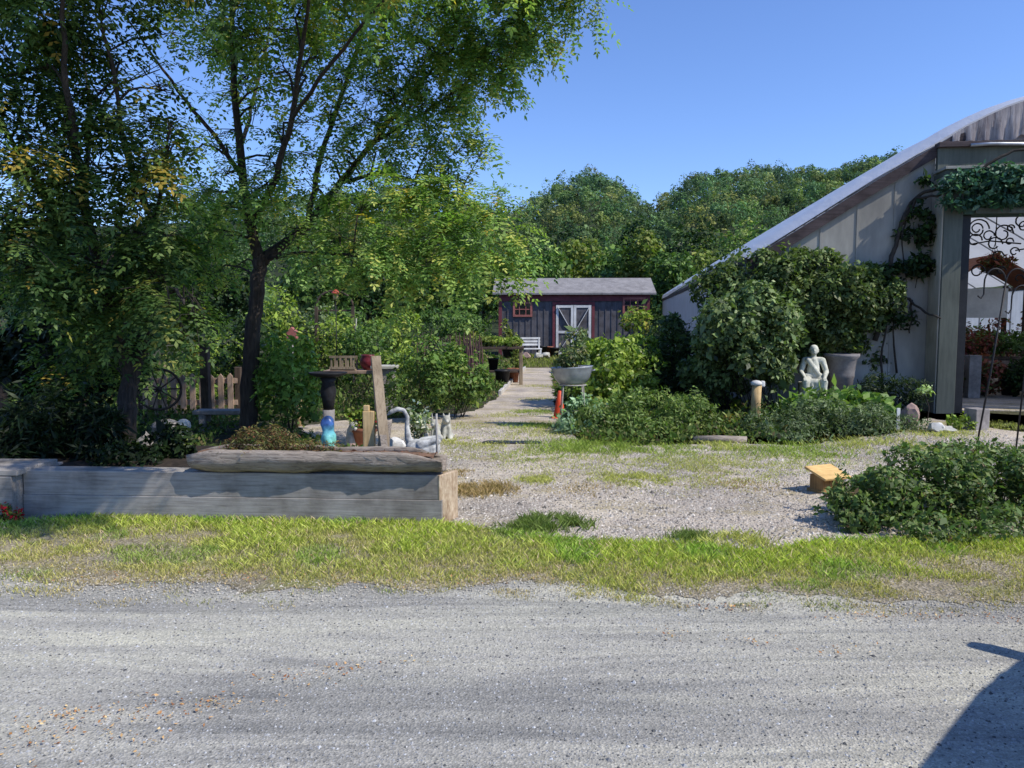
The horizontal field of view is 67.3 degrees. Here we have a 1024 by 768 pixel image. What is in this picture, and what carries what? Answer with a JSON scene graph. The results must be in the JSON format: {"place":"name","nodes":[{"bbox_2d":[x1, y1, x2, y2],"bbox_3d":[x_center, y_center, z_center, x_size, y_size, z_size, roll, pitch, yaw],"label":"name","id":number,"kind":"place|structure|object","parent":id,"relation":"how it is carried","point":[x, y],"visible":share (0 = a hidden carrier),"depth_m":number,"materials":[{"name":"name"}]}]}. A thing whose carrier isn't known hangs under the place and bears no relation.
{"place":"outdoors","nodes":[
{"label":"outdoors","id":0,"kind":"place"},
{"bbox_2d":[0,189,1011,336],"bbox_3d":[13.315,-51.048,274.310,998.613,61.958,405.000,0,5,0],"label":"hill","id":1,"kind":"structure","parent":0,"point":[495,329],"depth_m":183.29,"materials":[{"name":"green plant"}]},
{"bbox_2d":[0,145,902,336],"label":"hillside wood","id":2,"kind":"object","parent":1,"relation":"on","point":[618,203],"visible":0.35,"depth_m":194.23,"materials":[{"name":"green plant"}]},
{"bbox_2d":[0,572,1023,767],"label":"road","id":3,"kind":"structure","parent":0,"point":[491,705],"depth_m":3.45,"materials":[{"name":"grey asphalt"}]},
{"bbox_2d":[0,557,1017,766],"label":"fallen leaves","id":4,"kind":"object","parent":3,"relation":"on","point":[121,734],"visible":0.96,"depth_m":3.26,"materials":[{"name":"brown plant"}]},
{"bbox_2d":[0,561,1023,634],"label":"edge stones","id":5,"kind":"object","parent":3,"relation":"on","point":[237,592],"visible":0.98,"depth_m":4.54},
{"bbox_2d":[0,511,1023,616],"bbox_3d":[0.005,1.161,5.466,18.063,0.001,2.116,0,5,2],"label":"verge","id":6,"kind":"structure","parent":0,"point":[924,585],"depth_m":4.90,"materials":[{"name":"green plant"}]},
{"bbox_2d":[0,0,1023,228],"label":"sky","id":7,"kind":"structure","parent":0,"point":[699,86],"materials":[{"name":"blue"}]},
{"bbox_2d":[8,337,1023,445],"bbox_3d":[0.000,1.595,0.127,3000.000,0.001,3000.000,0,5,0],"label":"ground","id":8,"kind":"structure","parent":0,"point":[221,437],"depth_m":13.74,"materials":[{"name":"green plant"}]},
{"bbox_2d":[0,459,62,519],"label":"timber box","id":9,"kind":"object","parent":8,"relation":"on","point":[12,471],"visible":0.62,"depth_m":6.24,"materials":[{"name":"grey wood"}]},
{"bbox_2d":[0,371,143,461],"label":"fern clump","id":10,"kind":"object","parent":8,"relation":"on","point":[94,426],"visible":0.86,"depth_m":7.11,"materials":[{"name":"green plant"}]},
{"bbox_2d":[0,244,165,408],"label":"thicket shrub","id":11,"kind":"object","parent":8,"relation":"on","point":[11,345],"visible":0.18,"depth_m":9.85,"materials":[{"name":"green plant"}]},
{"bbox_2d":[0,0,276,442],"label":"young locust tree","id":12,"kind":"object","parent":8,"relation":"on","point":[104,302],"visible":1,"depth_m":7.11,"materials":[{"name":"green plant"}]},
{"bbox_2d":[138,367,241,416],"bbox_3d":[-5.479,0.136,13.075,1.753,0.850,0.135,0,5,0],"label":"picket fence","id":13,"kind":"object","parent":8,"relation":"on","point":[221,402],"visible":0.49,"depth_m":13.02,"materials":[{"name":"brown wood"}]},
{"bbox_2d":[199,342,211,408],"bbox_3d":[-4.963,-0.023,12.461,0.160,1.325,0.160,0,5,0],"label":"arbor post","id":14,"kind":"object","parent":8,"relation":"on","point":[205,387],"visible":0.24,"depth_m":12.41,"materials":[{"name":"brown wood"}]},
{"bbox_2d":[185,331,243,399],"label":"garden shrub","id":15,"kind":"object","parent":8,"relation":"on","point":[196,372],"visible":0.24,"depth_m":15.77,"materials":[{"name":"green plant"}]},
{"bbox_2d":[192,409,239,431],"bbox_3d":[-4.201,0.540,11.279,0.850,0.330,0.300,0,5,0],"label":"stone bench","id":16,"kind":"object","parent":8,"relation":"on","point":[204,415],"visible":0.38,"depth_m":11.15,"materials":[{"name":"stone"}]},
{"bbox_2d":[174,241,267,354],"bbox_3d":[-11.549,-3.123,29.867,4.009,4.894,3.584,0,5,0],"label":"broadleaf tree","id":17,"kind":"object","parent":8,"relation":"on","point":[226,299],"visible":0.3,"depth_m":29.27,"materials":[{"name":"green plant"}]},
{"bbox_2d":[23,445,457,523],"bbox_3d":[-2.458,0.829,7.319,4.151,0.416,2.250,0,5,4],"label":"timber planter","id":18,"kind":"object","parent":8,"relation":"on","point":[173,486],"visible":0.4,"depth_m":6.19,"materials":[{"name":"wood"}]},
{"bbox_2d":[82,436,166,466],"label":"garden shrub","id":19,"kind":"object","parent":18,"relation":"in","point":[114,452],"visible":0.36,"depth_m":6.84,"materials":[{"name":"green plant"}]},
{"bbox_2d":[123,416,200,460],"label":"garden shrub","id":20,"kind":"object","parent":18,"relation":"in","point":[172,440],"visible":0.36,"depth_m":7.29,"materials":[{"name":"green plant"}]},
{"bbox_2d":[186,443,446,472],"bbox_3d":[-1.560,0.615,6.189,2.063,0.216,0.360,0,5,4],"label":"log planter","id":21,"kind":"object","parent":18,"relation":"on","point":[392,459],"visible":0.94,"depth_m":6.06,"materials":[{"name":"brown wood"}]},
{"bbox_2d":[217,422,343,455],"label":"dry moss","id":22,"kind":"object","parent":21,"relation":"in","point":[284,445],"visible":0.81,"depth_m":6.19,"materials":[{"name":"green plant"}]},
{"bbox_2d":[320,416,335,445],"bbox_3d":[-1.579,0.508,6.611,0.160,0.475,0.160,0,5,0],"label":"glazed totem","id":23,"kind":"object","parent":18,"relation":"on","point":[327,427],"visible":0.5,"depth_m":6.56,"materials":[{"name":"teal ceramic"}]},
{"bbox_2d":[363,405,375,446],"bbox_3d":[-1.236,0.467,6.658,0.100,0.570,0.060,0,5,0],"label":"wooden post","id":24,"kind":"object","parent":18,"relation":"on","point":[369,438],"visible":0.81,"depth_m":6.62,"materials":[{"name":"brown wood"}]},
{"bbox_2d":[370,356,389,446],"bbox_3d":[-1.139,0.177,6.655,0.085,0.832,0.317,-2,5,-25],"label":"leaning plank","id":25,"kind":"object","parent":18,"relation":"on","point":[380,406],"visible":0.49,"depth_m":6.65,"materials":[{"name":"brown wood"}]},
{"bbox_2d":[387,407,441,453],"bbox_3d":[-0.865,0.470,6.809,0.483,0.539,0.276,0,5,0],"label":"swan planter","id":26,"kind":"object","parent":18,"relation":"on","point":[427,443],"visible":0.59,"depth_m":6.77,"materials":[{"name":"stone"}]},
{"bbox_2d":[406,399,431,438],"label":"white edged plant","id":27,"kind":"object","parent":26,"relation":"in","point":[416,420],"visible":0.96,"depth_m":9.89,"materials":[{"name":"green plant"}]},
{"bbox_2d":[209,302,286,399],"bbox_3d":[-5.157,-0.604,15.001,1.580,2.025,1.517,0,5,0],"label":"garden shrub","id":28,"kind":"object","parent":8,"relation":"on","point":[239,325],"visible":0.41,"depth_m":14.93,"materials":[{"name":"green plant"}]},
{"bbox_2d":[243,284,314,373],"bbox_3d":[-5.798,-1.184,18.980,1.758,2.549,2.011,0,5,0],"label":"garden shrub","id":29,"kind":"object","parent":8,"relation":"on","point":[277,317],"visible":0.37,"depth_m":18.73,"materials":[{"name":"green plant"}]},
{"bbox_2d":[250,327,322,432],"bbox_3d":[-3.096,-0.012,10.599,1.168,1.544,1.247,0,5,0],"label":"garden shrub","id":30,"kind":"object","parent":8,"relation":"on","point":[285,386],"visible":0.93,"depth_m":10.40,"materials":[{"name":"green plant"}]},
{"bbox_2d":[271,301,359,369],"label":"garden shrub","id":31,"kind":"object","parent":8,"relation":"on","point":[320,317],"visible":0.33,"depth_m":19.45,"materials":[{"name":"green plant"}]},
{"bbox_2d":[274,237,361,356],"bbox_3d":[-8.420,-3.684,33.821,3.984,5.384,3.702,0,5,0],"label":"broadleaf tree","id":32,"kind":"object","parent":8,"relation":"on","point":[314,286],"visible":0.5,"depth_m":33.13,"materials":[{"name":"green plant"}]},
{"bbox_2d":[308,371,346,422],"bbox_3d":[-2.158,0.370,9.058,0.450,1.022,0.450,0,5,0],"label":"birdbath","id":33,"kind":"object","parent":8,"relation":"on","point":[328,388],"visible":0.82,"depth_m":8.97,"materials":[{"name":"metal"}]},
{"bbox_2d":[296,305,370,383],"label":"garden shrub","id":34,"kind":"object","parent":8,"relation":"on","point":[329,347],"visible":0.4,"depth_m":18.32,"materials":[{"name":"green plant"}]},
{"bbox_2d":[314,290,355,387],"bbox_3d":[-4.364,-1.117,18.985,0.970,2.409,0.098,0,5,0],"label":"garden arbour","id":35,"kind":"object","parent":8,"relation":"on","point":[316,310],"visible":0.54,"depth_m":18.90,"materials":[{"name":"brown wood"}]},
{"bbox_2d":[324,369,371,382],"bbox_3d":[-3.145,0.039,15.552,1.200,0.650,0.600,0,5,0],"label":"display table","id":36,"kind":"object","parent":8,"relation":"on","point":[360,371],"visible":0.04,"depth_m":15.23,"materials":[{"name":"brown wood"}]},
{"bbox_2d":[329,356,357,369],"bbox_3d":[-3.365,-0.427,15.405,0.520,0.292,0.336,0,5,0],"label":"crate","id":37,"kind":"object","parent":36,"relation":"on","point":[336,367],"visible":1,"depth_m":15.26,"materials":[{"name":"beige wood"}]},
{"bbox_2d":[323,301,391,375],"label":"garden shrub","id":38,"kind":"object","parent":8,"relation":"on","point":[372,330],"visible":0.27,"depth_m":21.88,"materials":[{"name":"green plant"}]},
{"bbox_2d":[338,312,395,391],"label":"garden shrub","id":39,"kind":"object","parent":8,"relation":"on","point":[352,343],"visible":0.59,"depth_m":17.44,"materials":[{"name":"green plant"}]},
{"bbox_2d":[338,241,409,344],"bbox_3d":[-6.547,-3.891,35.801,3.852,5.482,3.288,-4,6,-40],"label":"broadleaf tree","id":40,"kind":"object","parent":8,"relation":"on","point":[372,301],"visible":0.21,"depth_m":35.21,"materials":[{"name":"green plant"}]},
{"bbox_2d":[122,0,633,440],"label":"locust tree","id":41,"kind":"object","parent":8,"relation":"on","point":[477,60],"visible":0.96,"depth_m":9.68,"materials":[{"name":"green plant"}]},
{"bbox_2d":[361,305,424,362],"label":"garden shrub","id":42,"kind":"object","parent":8,"relation":"on","point":[398,339],"visible":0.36,"depth_m":24.78,"materials":[{"name":"green plant"}]},
{"bbox_2d":[9,352,788,446],"bbox_3d":[-7.399,-0.236,20.471,39.048,0.492,27.210,0,5,0],"label":"ground cover","id":43,"kind":"object","parent":8,"relation":"on","point":[739,414],"visible":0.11,"depth_m":12.30,"materials":[{"name":"green plant"}]},
{"bbox_2d":[137,368,181,410],"bbox_3d":[-5.713,0.087,12.446,0.702,0.702,0.100,-2,-5,-25],"label":"wagon wheel","id":44,"kind":"object","parent":43,"relation":"on","point":[159,388],"visible":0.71,"depth_m":12.46,"materials":[{"name":"brown wood"}]},
{"bbox_2d":[373,333,424,405],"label":"garden shrub","id":45,"kind":"object","parent":8,"relation":"on","point":[386,357],"visible":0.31,"depth_m":14.27,"materials":[{"name":"green plant"}]},
{"bbox_2d":[391,300,462,353],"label":"garden shrub","id":46,"kind":"object","parent":8,"relation":"on","point":[442,328],"visible":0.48,"depth_m":27.77,"materials":[{"name":"green plant"}]},
{"bbox_2d":[408,258,488,340],"bbox_3d":[-3.065,-3.802,37.836,4.232,4.982,3.884,0,5,0],"label":"broadleaf tree","id":47,"kind":"object","parent":8,"relation":"on","point":[431,305],"visible":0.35,"depth_m":36.87,"materials":[{"name":"green plant"}]},
{"bbox_2d":[417,331,483,392],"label":"purple grass clump","id":48,"kind":"object","parent":8,"relation":"on","point":[468,350],"visible":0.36,"depth_m":14.04,"materials":[{"name":"plant"}]},
{"bbox_2d":[443,299,495,359],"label":"garden shrub","id":49,"kind":"object","parent":8,"relation":"on","point":[455,322],"visible":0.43,"depth_m":28.42,"materials":[{"name":"green plant"}]},
{"bbox_2d":[448,240,512,349],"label":"broadleaf tree","id":50,"kind":"object","parent":8,"relation":"on","point":[487,308],"visible":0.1,"depth_m":43.26,"materials":[{"name":"green plant"}]},
{"bbox_2d":[475,346,523,384],"bbox_3d":[-0.320,-0.483,20.025,1.250,0.980,0.800,0,5,0],"label":"plant stand","id":51,"kind":"object","parent":8,"relation":"on","point":[520,369],"visible":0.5,"depth_m":19.66,"materials":[{"name":"brown wood"}]},
{"bbox_2d":[499,242,577,277],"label":"broadleaf tree","id":52,"kind":"object","parent":8,"relation":"on","point":[550,257],"visible":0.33,"depth_m":48.68,"materials":[{"name":"green plant"}]},
{"bbox_2d":[528,221,589,274],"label":"broadleaf tree","id":53,"kind":"object","parent":8,"relation":"on","point":[563,234],"visible":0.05,"depth_m":72.38,"materials":[{"name":"green plant"}]},
{"bbox_2d":[493,278,655,354],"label":"garden shed","id":54,"kind":"structure","parent":8,"relation":"on","point":[594,306],"depth_m":37.72,"materials":[{"name":"grey wood"}]},
{"bbox_2d":[556,305,572,354],"bbox_3d":[2.586,-2.647,37.716,0.847,2.460,0.170,0,5,2],"label":"door","id":55,"kind":"structure","parent":54,"relation":"in","point":[564,313],"depth_m":37.69,"materials":[{"name":"white wood"}]},
{"bbox_2d":[574,305,590,339],"bbox_3d":[3.444,-2.644,37.686,0.847,2.460,0.170,0,5,2],"label":"door","id":56,"kind":"structure","parent":54,"relation":"in","point":[582,313],"depth_m":37.64,"materials":[{"name":"white wood"}]},
{"bbox_2d":[554,236,606,277],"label":"broadleaf tree","id":57,"kind":"object","parent":8,"relation":"on","point":[579,254],"visible":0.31,"depth_m":56.59,"materials":[{"name":"green plant"}]},
{"bbox_2d":[585,236,643,277],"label":"broadleaf tree","id":58,"kind":"object","parent":8,"relation":"on","point":[608,268],"visible":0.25,"depth_m":53.36,"materials":[{"name":"green plant"}]},
{"bbox_2d":[608,215,666,300],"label":"broadleaf tree","id":59,"kind":"object","parent":8,"relation":"on","point":[628,231],"visible":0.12,"depth_m":74.66,"materials":[{"name":"green plant"}]},
{"bbox_2d":[614,228,671,314],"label":"broadleaf tree","id":60,"kind":"object","parent":8,"relation":"on","point":[638,258],"visible":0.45,"depth_m":51.03,"materials":[{"name":"green plant"}]},
{"bbox_2d":[643,249,697,316],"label":"broadleaf tree","id":61,"kind":"object","parent":8,"relation":"on","point":[667,263],"visible":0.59,"depth_m":46.98,"materials":[{"name":"green plant"}]},
{"bbox_2d":[658,211,721,276],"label":"broadleaf tree","id":62,"kind":"object","parent":8,"relation":"on","point":[697,239],"visible":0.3,"depth_m":70.41,"materials":[{"name":"green plant"}]},
{"bbox_2d":[672,239,724,286],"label":"broadleaf tree","id":63,"kind":"object","parent":8,"relation":"on","point":[700,261],"visible":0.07,"depth_m":54.83,"materials":[{"name":"green plant"}]},
{"bbox_2d":[716,215,769,256],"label":"broadleaf tree","id":64,"kind":"object","parent":8,"relation":"on","point":[753,233],"visible":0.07,"depth_m":72.90,"materials":[{"name":"green plant"}]},
{"bbox_2d":[662,96,1023,413],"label":"greenhouse","id":65,"kind":"object","parent":8,"relation":"on","point":[857,218],"visible":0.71,"depth_m":13.85,"materials":[{"name":"plastic"}]},
{"bbox_2d":[766,243,907,349],"bbox_3d":[5.728,-1.572,13.849,2.620,1.930,1.206,1,5,11],"label":"climbing shrub","id":66,"kind":"object","parent":65,"relation":"attached to","point":[852,294],"visible":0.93,"depth_m":13.54,"materials":[{"name":"green plant"}]},
{"bbox_2d":[872,148,1023,389],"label":"climbing vine","id":67,"kind":"object","parent":65,"relation":"attached to","point":[1010,178],"visible":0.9,"depth_m":13.32,"materials":[{"name":"green plant"}]},
{"bbox_2d":[963,355,981,397],"bbox_3d":[9.722,-0.159,16.239,0.240,0.900,0.240,1,5,7],"label":"square planter","id":68,"kind":"object","parent":65,"relation":"on","point":[972,372],"visible":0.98,"depth_m":16.13,"materials":[{"name":"concrete"}]},
{"bbox_2d":[963,352,1006,396],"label":"floor plant","id":69,"kind":"object","parent":65,"relation":"on","point":[997,371],"visible":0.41,"depth_m":16.35,"materials":[{"name":"brown plant"}]},
{"bbox_2d":[964,356,1021,365],"bbox_3d":[10.587,-0.216,17.768,2.600,0.805,1.205,1,5,7],"label":"plant bench","id":70,"kind":"object","parent":65,"relation":"on","point":[1005,360],"visible":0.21,"depth_m":17.12,"materials":[{"name":"brown wood"}]},
{"bbox_2d":[965,328,1003,354],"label":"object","id":71,"kind":"object","parent":70,"relation":"on","point":[976,343],"visible":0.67,"depth_m":17.36,"materials":[{"name":"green plant"}]},
{"bbox_2d":[989,329,1023,356],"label":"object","id":72,"kind":"object","parent":70,"relation":"on","point":[1014,342],"visible":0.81,"depth_m":17.47,"materials":[{"name":"green plant"}]},
{"bbox_2d":[985,217,1003,274],"bbox_3d":[10.984,-3.240,17.477,0.400,1.520,0.394,1,5,7],"label":"hanging basket","id":73,"kind":"object","parent":65,"relation":"hanging from","point":[992,272],"visible":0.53,"depth_m":17.43,"materials":[{"name":"brown metal"}]},
{"bbox_2d":[975,250,1018,275],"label":"basket plant","id":74,"kind":"object","parent":73,"relation":"in","point":[985,263],"visible":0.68,"depth_m":17.39,"materials":[{"name":"brown plant"}]},
{"bbox_2d":[966,255,1023,384],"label":"roofed display","id":75,"kind":"object","parent":65,"relation":"on","point":[988,305],"visible":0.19,"depth_m":18.43,"materials":[{"name":"brown wood"}]},
{"bbox_2d":[969,311,1021,378],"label":"floor plant","id":76,"kind":"object","parent":65,"relation":"on","point":[992,332],"visible":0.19,"depth_m":19.18,"materials":[{"name":"green plant"}]},
{"bbox_2d":[970,217,1023,275],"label":"iron hanger","id":77,"kind":"object","parent":65,"relation":"hanging from","point":[1000,239],"visible":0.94,"depth_m":14.71,"materials":[{"name":"black metal"}]},
{"bbox_2d":[1001,346,1023,396],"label":"floor plant","id":78,"kind":"object","parent":65,"relation":"on","point":[1013,375],"visible":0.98,"depth_m":16.12,"materials":[{"name":"green plant"}]},
{"bbox_2d":[298,368,1023,550],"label":"gravel yard","id":79,"kind":"structure","parent":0,"point":[508,399],"depth_m":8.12,"materials":[{"name":"grey gravel"}]},
{"bbox_2d":[383,332,460,413],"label":"garden shrub","id":80,"kind":"object","parent":79,"relation":"on","point":[434,364],"visible":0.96,"depth_m":12.26,"materials":[{"name":"green plant"}]},
{"bbox_2d":[420,341,494,417],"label":"garden shrub","id":81,"kind":"object","parent":79,"relation":"on","point":[467,391],"visible":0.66,"depth_m":12.73,"materials":[{"name":"green plant"}]},
{"bbox_2d":[559,384,586,418],"bbox_3d":[0.919,0.338,11.664,0.436,0.675,0.360,0,5,0],"label":"metal stand","id":82,"kind":"object","parent":79,"relation":"on","point":[581,385],"visible":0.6,"depth_m":11.52,"materials":[{"name":"grey metal"}]},
{"bbox_2d":[549,365,594,384],"bbox_3d":[0.912,-0.133,11.626,0.704,0.267,0.461,-3,5,0],"label":"galvanised tub","id":83,"kind":"object","parent":82,"relation":"on","point":[581,374],"visible":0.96,"depth_m":11.46,"materials":[{"name":"metal"}]},
{"bbox_2d":[553,325,590,367],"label":"tub plant","id":84,"kind":"object","parent":83,"relation":"on","point":[576,353],"visible":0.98,"depth_m":11.51,"materials":[{"name":"green plant"}]},
{"bbox_2d":[548,392,611,434],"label":"silver plant","id":85,"kind":"object","parent":79,"relation":"on","point":[563,424],"visible":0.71,"depth_m":11.31,"materials":[{"name":"green plant"}]},
{"bbox_2d":[560,326,671,408],"bbox_3d":[2.031,-0.289,14.445,2.384,1.623,2.974,0,5,0],"label":"hydrangea bush","id":86,"kind":"object","parent":79,"relation":"on","point":[622,361],"visible":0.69,"depth_m":13.78,"materials":[{"name":"green plant"}]},
{"bbox_2d":[618,299,660,347],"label":"tall perennial","id":87,"kind":"object","parent":79,"relation":"on","point":[640,315],"visible":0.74,"depth_m":17.44,"materials":[{"name":"green plant"}]},
{"bbox_2d":[573,384,728,443],"bbox_3d":[1.910,0.397,11.321,1.980,0.797,2.355,3,6,37],"label":"shrub","id":88,"kind":"object","parent":79,"relation":"on","point":[673,407],"visible":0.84,"depth_m":11.22,"materials":[{"name":"green plant"}]},
{"bbox_2d":[643,311,699,397],"bbox_3d":[3.205,-0.568,15.758,1.340,1.856,2.490,0,5,0],"label":"dark evergreen","id":89,"kind":"object","parent":79,"relation":"on","point":[680,339],"visible":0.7,"depth_m":14.93,"materials":[{"name":"green plant"}]},
{"bbox_2d":[693,435,746,442],"bbox_3d":[2.770,0.739,10.254,0.700,0.106,0.131,1,5,8],"label":"edging log","id":90,"kind":"object","parent":79,"relation":"on","point":[710,438],"visible":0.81,"depth_m":10.22,"materials":[{"name":"grey wood"}]},
{"bbox_2d":[429,384,1023,551],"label":"yard weeds","id":91,"kind":"object","parent":79,"relation":"on","point":[535,521],"visible":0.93,"depth_m":8.84,"materials":[{"name":"green plant"}]},
{"bbox_2d":[675,267,811,414],"bbox_3d":[4.015,-0.738,13.257,2.184,2.573,2.351,0,5,0],"label":"tall shrub","id":92,"kind":"object","parent":79,"relation":"on","point":[730,341],"visible":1,"depth_m":12.78,"materials":[{"name":"green plant"}]},
{"bbox_2d":[750,380,764,421],"bbox_3d":[3.942,0.278,12.361,0.225,0.680,0.176,0,5,0],"label":"stump post","id":93,"kind":"object","parent":79,"relation":"on","point":[757,385],"visible":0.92,"depth_m":12.29,"materials":[{"name":"brown wood"}]},
{"bbox_2d":[683,233,887,407],"bbox_3d":[5.085,-1.176,14.527,3.493,3.244,2.292,-1,5,-15],"label":"bittersweet mound","id":94,"kind":"object","parent":79,"relation":"on","point":[716,279],"visible":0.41,"depth_m":13.90,"materials":[{"name":"green plant"}]},
{"bbox_2d":[798,345,828,415],"bbox_3d":[5.208,-0.070,13.293,0.540,1.215,0.847,1,5,16],"label":"seated statue","id":95,"kind":"object","parent":79,"relation":"on","point":[813,376],"visible":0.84,"depth_m":13.22,"materials":[{"name":"stone"}]},
{"bbox_2d":[804,464,850,493],"bbox_3d":[2.975,0.902,7.249,0.330,0.239,0.262,-2,5,-24],"label":"wooden nest box","id":96,"kind":"object","parent":79,"relation":"on","point":[822,476],"visible":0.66,"depth_m":7.21,"materials":[{"name":"yellow wood"}]},
{"bbox_2d":[768,374,900,420],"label":"broad leaf plant","id":97,"kind":"object","parent":79,"relation":"on","point":[858,398],"visible":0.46,"depth_m":12.53,"materials":[{"name":"green plant"}]},
{"bbox_2d":[740,391,932,442],"bbox_3d":[4.758,0.446,10.974,2.990,0.697,1.987,0,5,0],"label":"catmint bed","id":98,"kind":"object","parent":79,"relation":"on","point":[875,418],"visible":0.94,"depth_m":11.07,"materials":[{"name":"green plant"}]},
{"bbox_2d":[824,353,859,404],"bbox_3d":[5.874,-0.018,13.742,0.600,1.050,0.597,0,5,0],"label":"garden urn","id":99,"kind":"object","parent":79,"relation":"on","point":[841,366],"visible":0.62,"depth_m":13.54,"materials":[{"name":"stone"}]},
{"bbox_2d":[850,366,937,412],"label":"shade plant","id":100,"kind":"object","parent":79,"relation":"on","point":[908,398],"visible":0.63,"depth_m":13.37,"materials":[{"name":"green plant"}]},
{"bbox_2d":[812,432,1023,546],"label":"bush","id":101,"kind":"object","parent":79,"relation":"on","point":[877,494],"visible":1,"depth_m":6.04,"materials":[{"name":"green plant"}]},
{"bbox_2d":[945,411,977,430],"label":"weed","id":102,"kind":"object","parent":79,"relation":"on","point":[956,424],"depth_m":11.37,"materials":[{"name":"green plant"}]},
{"bbox_2d":[963,407,989,429],"bbox_3d":[6.947,0.527,11.502,0.240,0.330,0.240,-1,5,-12],"label":"concrete block","id":103,"kind":"object","parent":79,"relation":"on","point":[974,413],"depth_m":11.40,"materials":[{"name":"grey concrete"}]},
{"bbox_2d":[976,268,1023,442],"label":"shepherd hook","id":104,"kind":"object","parent":79,"relation":"on","point":[994,349],"visible":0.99,"depth_m":8.87,"materials":[{"name":"metal"}]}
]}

